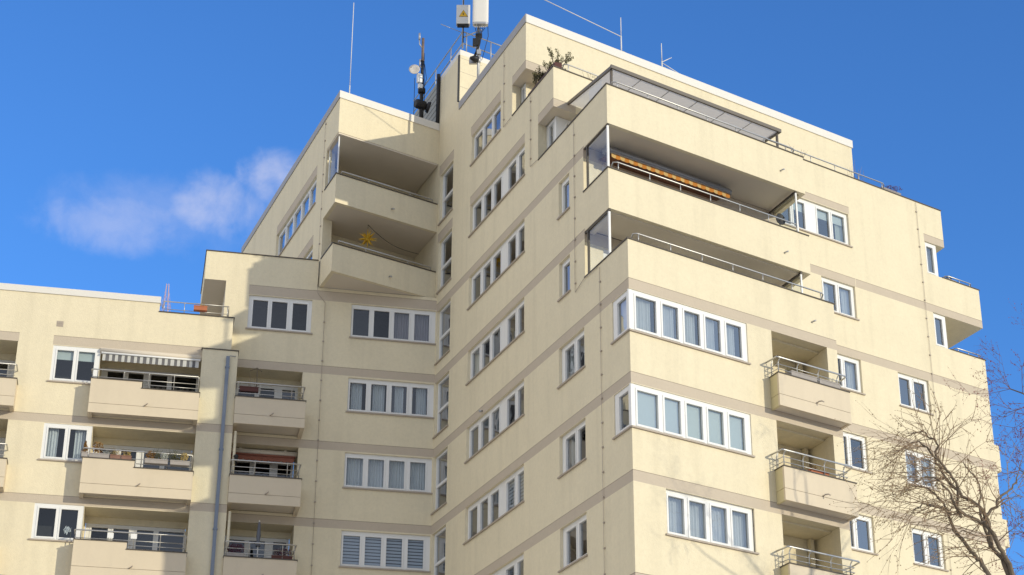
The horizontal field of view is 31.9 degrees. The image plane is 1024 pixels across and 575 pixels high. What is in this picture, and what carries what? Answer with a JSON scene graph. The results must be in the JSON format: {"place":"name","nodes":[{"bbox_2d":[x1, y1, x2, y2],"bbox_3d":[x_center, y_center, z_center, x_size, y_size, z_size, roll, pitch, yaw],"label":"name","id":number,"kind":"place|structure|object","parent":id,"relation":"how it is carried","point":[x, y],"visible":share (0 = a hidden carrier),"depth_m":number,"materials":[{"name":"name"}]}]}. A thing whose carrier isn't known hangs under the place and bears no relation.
{"place":"outdoors","nodes":[
{"label":"outdoors","id":0,"kind":"place"},
{"bbox_2d":[0,0,1023,574],"label":"sky","id":1,"kind":"structure","parent":0,"point":[139,139],"materials":[{"name":"blue"}]},
{"label":"ground","id":2,"kind":"structure","parent":0,"visible":0},
{"bbox_2d":[0,249,436,574],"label":"apartment wing","id":3,"kind":"structure","parent":2,"relation":"on","point":[352,426],"depth_m":61.86,"materials":[{"name":"beige paint"}]},
{"bbox_2d":[0,438,5,456],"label":"balcony window","id":4,"kind":"structure","parent":3,"relation":"in","point":[2,440],"depth_m":60.98,"materials":[{"name":"grey metal"}]},
{"bbox_2d":[0,360,15,376],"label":"balcony window","id":5,"kind":"structure","parent":3,"relation":"in","point":[2,366],"depth_m":62.21,"materials":[{"name":"grey metal"}]},
{"bbox_2d":[28,503,83,542],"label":"window","id":6,"kind":"structure","parent":3,"relation":"in","point":[49,523],"depth_m":59.71,"materials":[{"name":"white glass"}]},
{"bbox_2d":[38,423,92,462],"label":"window","id":7,"kind":"structure","parent":3,"relation":"in","point":[60,442],"depth_m":60.30,"materials":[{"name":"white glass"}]},
{"bbox_2d":[64,527,70,537],"bbox_3d":[-14.672,8.112,59.062,0.290,0.507,0.172,0,-24,0],"label":"satellite dish","id":8,"kind":"object","parent":3,"relation":"on","point":[67,530],"visible":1,"depth_m":59.09,"materials":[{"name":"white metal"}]},
{"bbox_2d":[47,345,100,384],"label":"window","id":9,"kind":"structure","parent":3,"relation":"in","point":[69,364],"depth_m":61.52,"materials":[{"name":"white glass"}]},
{"bbox_2d":[81,441,87,457],"bbox_3d":[-14.223,5.369,59.592,0.268,0.595,0.258,0,-24,0],"label":"flower pot","id":10,"kind":"object","parent":3,"relation":"on","point":[84,453],"visible":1,"depth_m":59.47,"materials":[{"name":"grey plastic"}]},
{"bbox_2d":[89,441,111,457],"bbox_3d":[-13.727,5.446,59.757,0.762,0.595,0.342,6,-25,-14],"label":"flower box","id":11,"kind":"object","parent":3,"relation":"on","point":[100,454],"visible":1,"depth_m":59.60,"materials":[{"name":"white plastic"}]},
{"bbox_2d":[107,532,113,537],"bbox_3d":[-13.137,8.098,58.543,0.200,0.206,0.039,4,-24,-9],"label":"notice plate","id":12,"kind":"object","parent":3,"relation":"attached to","point":[110,535],"visible":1,"depth_m":58.52,"materials":[{"name":"white plastic"}]},
{"bbox_2d":[108,450,121,458],"bbox_3d":[-13.281,5.574,59.788,0.544,0.390,0.395,-21,-31,39],"label":"flower pot","id":13,"kind":"object","parent":3,"relation":"on","point":[115,456],"visible":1,"depth_m":59.65,"materials":[{"name":"ceramic"}]},
{"bbox_2d":[121,451,131,459],"bbox_3d":[-12.882,5.607,59.825,0.347,0.364,0.220,4,-24,-8],"label":"flower pot","id":14,"kind":"object","parent":3,"relation":"on","point":[125,456],"visible":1,"depth_m":59.72,"materials":[{"name":"ceramic"}]},
{"bbox_2d":[131,534,136,538],"bbox_3d":[-12.403,8.147,58.691,0.200,0.206,0.039,4,-24,-9],"label":"notice plate","id":15,"kind":"object","parent":3,"relation":"attached to","point":[133,536],"visible":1,"depth_m":58.67,"materials":[{"name":"white plastic"}]},
{"bbox_2d":[84,523,184,551],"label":"balcony railing","id":16,"kind":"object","parent":3,"relation":"in","point":[88,534],"depth_m":61.32,"materials":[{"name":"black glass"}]},
{"bbox_2d":[93,444,191,470],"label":"balcony railing","id":17,"kind":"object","parent":3,"relation":"in","point":[135,455],"depth_m":61.96,"materials":[{"name":"grey metal"}]},
{"bbox_2d":[101,367,197,391],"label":"balcony railing","id":18,"kind":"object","parent":3,"relation":"in","point":[115,374],"depth_m":63.46,"materials":[{"name":"grey metal"}]},
{"bbox_2d":[100,348,201,367],"bbox_3d":[-12.499,2.439,61.969,3.470,0.582,0.401,5,-24,-11],"label":"awning","id":19,"kind":"object","parent":3,"relation":"attached to","point":[150,357],"visible":1,"depth_m":61.81,"materials":[{"name":"fabric"}]},
{"bbox_2d":[144,448,167,464],"bbox_3d":[-11.828,5.650,59.785,0.882,0.502,0.611,0,-24,0],"label":"flower box","id":20,"kind":"object","parent":3,"relation":"hanging from","point":[162,460],"visible":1,"depth_m":59.72,"materials":[{"name":"white plastic"}]},
{"bbox_2d":[161,283,170,311],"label":"lattice mast","id":21,"kind":"object","parent":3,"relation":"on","point":[168,304],"visible":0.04,"depth_m":373.62,"materials":[{"name":"grey metal"}]},
{"bbox_2d":[166,450,189,466],"bbox_3d":[-11.233,5.660,59.842,0.912,0.536,0.685,0,-24,0],"label":"flower box","id":22,"kind":"object","parent":3,"relation":"attached to","point":[181,461],"visible":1,"depth_m":59.86,"materials":[{"name":"white plastic"}]},
{"bbox_2d":[194,303,207,311],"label":"flower box","id":23,"kind":"object","parent":3,"relation":"on","point":[199,308],"visible":1,"depth_m":62.84,"materials":[{"name":"ceramic"}]},
{"bbox_2d":[226,543,244,555],"bbox_3d":[-9.221,8.759,59.594,0.679,0.532,0.255,3,-24,-5],"label":"flower box","id":24,"kind":"object","parent":3,"relation":"on","point":[231,550],"visible":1,"depth_m":59.56,"materials":[{"name":"plastic"}]},
{"bbox_2d":[239,375,262,392],"bbox_3d":[-9.004,3.292,61.953,0.826,0.642,0.386,8,-25,-16],"label":"flower box","id":25,"kind":"object","parent":3,"relation":"hanging from","point":[249,389],"visible":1,"depth_m":61.87,"materials":[{"name":"brown plastic"}]},
{"bbox_2d":[224,536,288,557],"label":"balcony railing","id":26,"kind":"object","parent":3,"relation":"in","point":[264,547],"depth_m":62.12,"materials":[{"name":"metal"}]},
{"bbox_2d":[256,520,260,556],"bbox_3d":[-8.546,8.752,60.147,0.168,1.920,0.168,0,-24,0],"label":"parasol","id":27,"kind":"object","parent":3,"relation":"on","point":[258,536],"visible":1,"depth_m":60.27,"materials":[{"name":"fabric"}]},
{"bbox_2d":[230,458,293,477],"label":"balcony railing","id":28,"kind":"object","parent":3,"relation":"in","point":[244,464],"depth_m":63.81,"materials":[{"name":"grey metal"}]},
{"bbox_2d":[231,447,296,462],"bbox_3d":[-8.732,5.881,62.660,2.370,0.515,0.401,5,-24,-11],"label":"awning","id":29,"kind":"object","parent":3,"relation":"attached to","point":[285,456],"visible":0.84,"depth_m":62.52,"materials":[{"name":"fabric"}]},
{"bbox_2d":[235,383,297,399],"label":"balcony window","id":30,"kind":"structure","parent":3,"relation":"in","point":[263,387],"depth_m":64.42,"materials":[{"name":"grey metal"}]},
{"bbox_2d":[245,295,312,334],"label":"window","id":31,"kind":"structure","parent":3,"relation":"in","point":[264,313],"depth_m":65.24,"materials":[{"name":"white glass"}]},
{"bbox_2d":[271,548,292,558],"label":"flower box","id":32,"kind":"object","parent":3,"relation":"on","point":[276,554],"visible":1,"depth_m":59.82,"materials":[{"name":"brown plant"}]},
{"bbox_2d":[338,531,430,572],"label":"window","id":33,"kind":"structure","parent":3,"relation":"in","point":[359,550],"depth_m":61.91,"materials":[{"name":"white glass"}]},
{"bbox_2d":[342,453,432,493],"bbox_3d":[-4.373,6.584,62.998,3.210,1.320,0.363,5,-24,-11],"label":"window","id":34,"kind":"structure","parent":3,"relation":"in","point":[361,471],"depth_m":63.07,"materials":[{"name":"white glass"}]},
{"bbox_2d":[346,378,433,418],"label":"window","id":35,"kind":"structure","parent":3,"relation":"in","point":[376,397],"depth_m":64.25,"materials":[{"name":"white glass"}]},
{"bbox_2d":[349,305,435,344],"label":"window","id":36,"kind":"structure","parent":3,"relation":"in","point":[367,322],"depth_m":65.57,"materials":[{"name":"white glass"}]},
{"bbox_2d":[241,14,1009,574],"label":"apartment tower","id":37,"kind":"structure","parent":2,"relation":"on","point":[619,390],"depth_m":57.10,"materials":[{"name":"beige paint"}]},
{"bbox_2d":[278,179,316,255],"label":"window","id":38,"kind":"structure","parent":37,"relation":"in","point":[308,202],"depth_m":70.65,"materials":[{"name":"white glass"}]},
{"bbox_2d":[306,249,312,258],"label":"window","id":39,"kind":"structure","parent":37,"relation":"in","point":[309,256],"depth_m":67.70,"materials":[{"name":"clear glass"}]},
{"bbox_2d":[349,3,353,92],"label":"lightning rod","id":40,"kind":"object","parent":37,"relation":"on","point":[351,47],"visible":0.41,"depth_m":69.94,"materials":[{"name":"white metal"}]},
{"bbox_2d":[359,225,416,253],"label":"star lantern","id":41,"kind":"object","parent":37,"relation":"hanging from","point":[367,238],"visible":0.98,"depth_m":66.38,"materials":[{"name":"yellow plastic"}]},
{"bbox_2d":[409,33,430,117],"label":"antenna mast","id":42,"kind":"object","parent":37,"relation":"on","point":[420,104],"visible":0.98,"depth_m":69.63,"materials":[{"name":"grey metal"}]},
{"bbox_2d":[430,449,446,514],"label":"tall window","id":43,"kind":"structure","parent":37,"relation":"in","point":[441,461],"depth_m":63.01,"materials":[{"name":"white glass"}]},
{"bbox_2d":[434,527,445,574],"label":"tall window","id":44,"kind":"structure","parent":37,"relation":"in","point":[440,538],"depth_m":61.99,"materials":[{"name":"white glass"}]},
{"bbox_2d":[432,374,448,438],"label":"tall window","id":45,"kind":"structure","parent":37,"relation":"in","point":[443,387],"depth_m":64.16,"materials":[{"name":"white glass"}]},
{"bbox_2d":[434,301,450,365],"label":"tall window","id":46,"kind":"structure","parent":37,"relation":"in","point":[444,328],"depth_m":65.29,"materials":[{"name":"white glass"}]},
{"bbox_2d":[436,231,451,294],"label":"tall window","id":47,"kind":"structure","parent":37,"relation":"in","point":[446,246],"depth_m":66.46,"materials":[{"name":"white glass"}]},
{"bbox_2d":[437,164,452,225],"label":"tall window","id":48,"kind":"structure","parent":37,"relation":"in","point":[447,199],"depth_m":67.60,"materials":[{"name":"white glass"}]},
{"bbox_2d":[441,0,475,48],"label":"antenna mast","id":49,"kind":"object","parent":37,"relation":"on","point":[462,16],"visible":1,"depth_m":68.33,"materials":[{"name":"metal"}]},
{"bbox_2d":[469,0,488,76],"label":"antenna mast","id":50,"kind":"object","parent":37,"relation":"on","point":[480,12],"visible":0.99,"depth_m":67.31,"materials":[{"name":"metal"}]},
{"bbox_2d":[469,104,500,166],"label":"window","id":51,"kind":"structure","parent":37,"relation":"in","point":[492,126],"depth_m":64.28,"materials":[{"name":"white glass"}]},
{"bbox_2d":[463,466,523,544],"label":"window","id":52,"kind":"structure","parent":37,"relation":"in","point":[508,495],"depth_m":57.54,"materials":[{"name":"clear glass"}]},
{"bbox_2d":[464,381,524,463],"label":"window","id":53,"kind":"structure","parent":37,"relation":"in","point":[509,410],"depth_m":58.80,"materials":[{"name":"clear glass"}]},
{"bbox_2d":[465,300,524,385],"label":"window","id":54,"kind":"structure","parent":37,"relation":"in","point":[511,328],"depth_m":59.92,"materials":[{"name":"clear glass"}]},
{"bbox_2d":[466,222,524,310],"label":"window","id":55,"kind":"structure","parent":37,"relation":"in","point":[512,249],"depth_m":60.98,"materials":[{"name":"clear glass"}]},
{"bbox_2d":[468,146,524,237],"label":"window","id":56,"kind":"structure","parent":37,"relation":"in","point":[514,172],"depth_m":62.02,"materials":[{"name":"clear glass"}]},
{"bbox_2d":[492,554,523,574],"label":"window","id":57,"kind":"structure","parent":37,"relation":"in","point":[516,567],"depth_m":55.32,"materials":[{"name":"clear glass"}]},
{"bbox_2d":[521,83,527,102],"bbox_3d":[0.417,-6.032,61.395,0.088,2.050,0.400,10,-26,-20],"label":"terrace window","id":58,"kind":"structure","parent":37,"relation":"in","point":[523,90],"depth_m":61.67,"materials":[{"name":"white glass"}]},
{"bbox_2d":[528,47,573,94],"bbox_3d":[1.253,-7.164,59.647,1.009,0.989,2.300,10,-26,-20],"label":"pine shrub","id":59,"kind":"object","parent":37,"relation":"on","point":[556,62],"visible":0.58,"depth_m":59.11,"materials":[{"name":"green plant"}]},
{"bbox_2d":[547,118,554,147],"bbox_3d":[1.302,-4.497,58.163,0.088,2.030,0.780,10,-26,-20],"label":"terrace window","id":60,"kind":"structure","parent":37,"relation":"in","point":[550,125],"depth_m":58.53,"materials":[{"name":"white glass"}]},
{"bbox_2d":[553,116,570,140],"bbox_3d":[4.461,-3.722,59.870,7.560,2.030,0.256,16,-28,-32],"label":"terrace window","id":61,"kind":"structure","parent":37,"relation":"in","point":[560,123],"depth_m":58.20,"materials":[{"name":"glass"}]},
{"bbox_2d":[556,176,569,219],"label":"window","id":62,"kind":"structure","parent":37,"relation":"in","point":[565,185],"depth_m":55.85,"materials":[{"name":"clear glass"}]},
{"bbox_2d":[557,257,570,301],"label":"window","id":63,"kind":"structure","parent":37,"relation":"in","point":[566,265],"depth_m":54.73,"materials":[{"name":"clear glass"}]},
{"bbox_2d":[557,330,585,388],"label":"window","id":64,"kind":"structure","parent":37,"relation":"in","point":[573,354],"depth_m":53.40,"materials":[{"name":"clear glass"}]},
{"bbox_2d":[557,420,586,478],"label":"window","id":65,"kind":"structure","parent":37,"relation":"in","point":[574,442],"depth_m":52.27,"materials":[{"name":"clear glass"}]},
{"bbox_2d":[558,514,587,572],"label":"window","id":66,"kind":"structure","parent":37,"relation":"in","point":[575,534],"depth_m":51.26,"materials":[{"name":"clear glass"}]},
{"bbox_2d":[545,0,624,51],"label":"lightning rod","id":67,"kind":"object","parent":37,"relation":"on","point":[594,23],"visible":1,"depth_m":64.06,"materials":[{"name":"white metal"}]},
{"bbox_2d":[603,249,608,258],"bbox_3d":[5.245,0.531,55.035,6.280,2.080,0.088,16,-28,-32],"label":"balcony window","id":68,"kind":"structure","parent":37,"relation":"in","point":[605,252],"depth_m":53.82,"materials":[{"name":"white glass"}]},
{"bbox_2d":[610,289,631,344],"bbox_3d":[3.116,0.828,49.999,0.299,1.290,1.155,10,-26,-20],"label":"corner window","id":69,"kind":"structure","parent":37,"relation":"in","point":[620,316],"depth_m":50.20,"materials":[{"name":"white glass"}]},
{"bbox_2d":[612,383,634,439],"bbox_3d":[3.035,3.385,48.834,0.155,1.290,1.155,10,-26,-20],"label":"corner window","id":70,"kind":"structure","parent":37,"relation":"in","point":[618,415],"depth_m":48.99,"materials":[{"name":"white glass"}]},
{"bbox_2d":[599,146,731,200],"bbox_3d":[4.724,-3.469,55.962,4.960,0.480,0.951,16,-28,-32],"label":"awning","id":71,"kind":"object","parent":37,"relation":"attached to","point":[626,158],"visible":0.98,"depth_m":55.66,"materials":[{"name":"orange fabric"}]},
{"bbox_2d":[661,43,677,72],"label":"lightning rod","id":72,"kind":"object","parent":37,"relation":"on","point":[662,63],"visible":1,"depth_m":65.23,"materials":[{"name":"white metal"}]},
{"bbox_2d":[612,288,750,364],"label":"corner window","id":73,"kind":"structure","parent":37,"relation":"in","point":[652,316],"depth_m":50.84,"materials":[{"name":"white glass"}]},
{"bbox_2d":[614,383,754,457],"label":"corner window","id":74,"kind":"structure","parent":37,"relation":"in","point":[657,411],"depth_m":49.54,"materials":[{"name":"white glass"}]},
{"bbox_2d":[666,490,758,554],"bbox_3d":[5.353,6.410,48.719,3.290,1.310,0.373,16,-28,-32],"label":"window","id":75,"kind":"structure","parent":37,"relation":"in","point":[689,517],"depth_m":48.81,"materials":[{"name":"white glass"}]},
{"bbox_2d":[776,213,784,224],"bbox_3d":[8.567,-2.034,56.951,0.329,0.721,0.287,0,-24,0],"label":"satellite dish","id":76,"kind":"object","parent":37,"relation":"on","point":[779,221],"visible":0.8,"depth_m":57.03,"materials":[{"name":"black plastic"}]},
{"bbox_2d":[787,367,817,381],"bbox_3d":[8.458,2.543,52.116,1.051,0.327,0.295,13,-27,-27],"label":"flower box","id":77,"kind":"object","parent":37,"relation":"on","point":[802,375],"visible":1,"depth_m":51.99,"materials":[{"name":"grey plastic"}]},
{"bbox_2d":[781,199,852,247],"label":"window","id":78,"kind":"structure","parent":37,"relation":"in","point":[820,221],"depth_m":63.91,"materials":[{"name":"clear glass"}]},
{"bbox_2d":[807,464,828,475],"bbox_3d":[8.753,5.235,51.240,0.774,0.339,0.393,7,-25,-14],"label":"flower box","id":79,"kind":"object","parent":37,"relation":"on","point":[816,471],"visible":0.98,"depth_m":51.16,"materials":[{"name":"ceramic"}]},
{"bbox_2d":[817,378,840,388],"bbox_3d":[9.268,2.801,52.694,0.846,0.334,0.285,16,-28,-32],"label":"flower box","id":80,"kind":"object","parent":37,"relation":"on","point":[830,383],"visible":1,"depth_m":52.57,"materials":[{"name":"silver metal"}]},
{"bbox_2d":[821,277,859,320],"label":"window","id":81,"kind":"structure","parent":37,"relation":"in","point":[840,294],"depth_m":63.05,"materials":[{"name":"clear glass"}]},
{"bbox_2d":[837,354,865,395],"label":"window","id":82,"kind":"structure","parent":37,"relation":"in","point":[849,367],"depth_m":61.94,"materials":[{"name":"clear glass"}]},
{"bbox_2d":[843,432,871,473],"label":"window","id":83,"kind":"structure","parent":37,"relation":"in","point":[850,443],"depth_m":60.94,"materials":[{"name":"clear glass"}]},
{"bbox_2d":[850,515,878,555],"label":"window","id":84,"kind":"structure","parent":37,"relation":"in","point":[860,538],"depth_m":59.79,"materials":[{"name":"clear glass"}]},
{"bbox_2d":[881,185,901,194],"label":"flower box","id":85,"kind":"object","parent":37,"relation":"on","point":[890,189],"visible":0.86,"depth_m":66.75,"materials":[{"name":"white plant"}]},
{"bbox_2d":[898,373,933,414],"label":"window","id":86,"kind":"structure","parent":37,"relation":"in","point":[906,399],"depth_m":63.88,"materials":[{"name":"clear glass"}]},
{"bbox_2d":[905,449,940,491],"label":"window","id":87,"kind":"structure","parent":37,"relation":"in","point":[925,464],"depth_m":62.43,"materials":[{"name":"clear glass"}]},
{"bbox_2d":[911,528,948,571],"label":"window","id":88,"kind":"structure","parent":37,"relation":"in","point":[916,535],"depth_m":61.55,"materials":[{"name":"clear glass"}]},
{"bbox_2d":[925,242,938,276],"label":"corner window","id":89,"kind":"structure","parent":37,"relation":"in","point":[931,257],"depth_m":66.68,"materials":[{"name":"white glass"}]},
{"bbox_2d":[933,313,947,348],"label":"corner window","id":90,"kind":"structure","parent":37,"relation":"in","point":[939,325],"depth_m":65.65,"materials":[{"name":"white glass"}]},
{"bbox_2d":[829,379,1023,574],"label":"bare tree","id":91,"kind":"object","parent":2,"relation":"on","point":[990,536],"visible":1,"depth_m":31.11,"materials":[{"name":"brown plant"}]},
{"bbox_2d":[945,298,1023,574],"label":"bare tree","id":92,"kind":"object","parent":2,"relation":"on","point":[1012,460],"visible":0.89,"depth_m":38.04,"materials":[{"name":"brown plant"}]}
]}

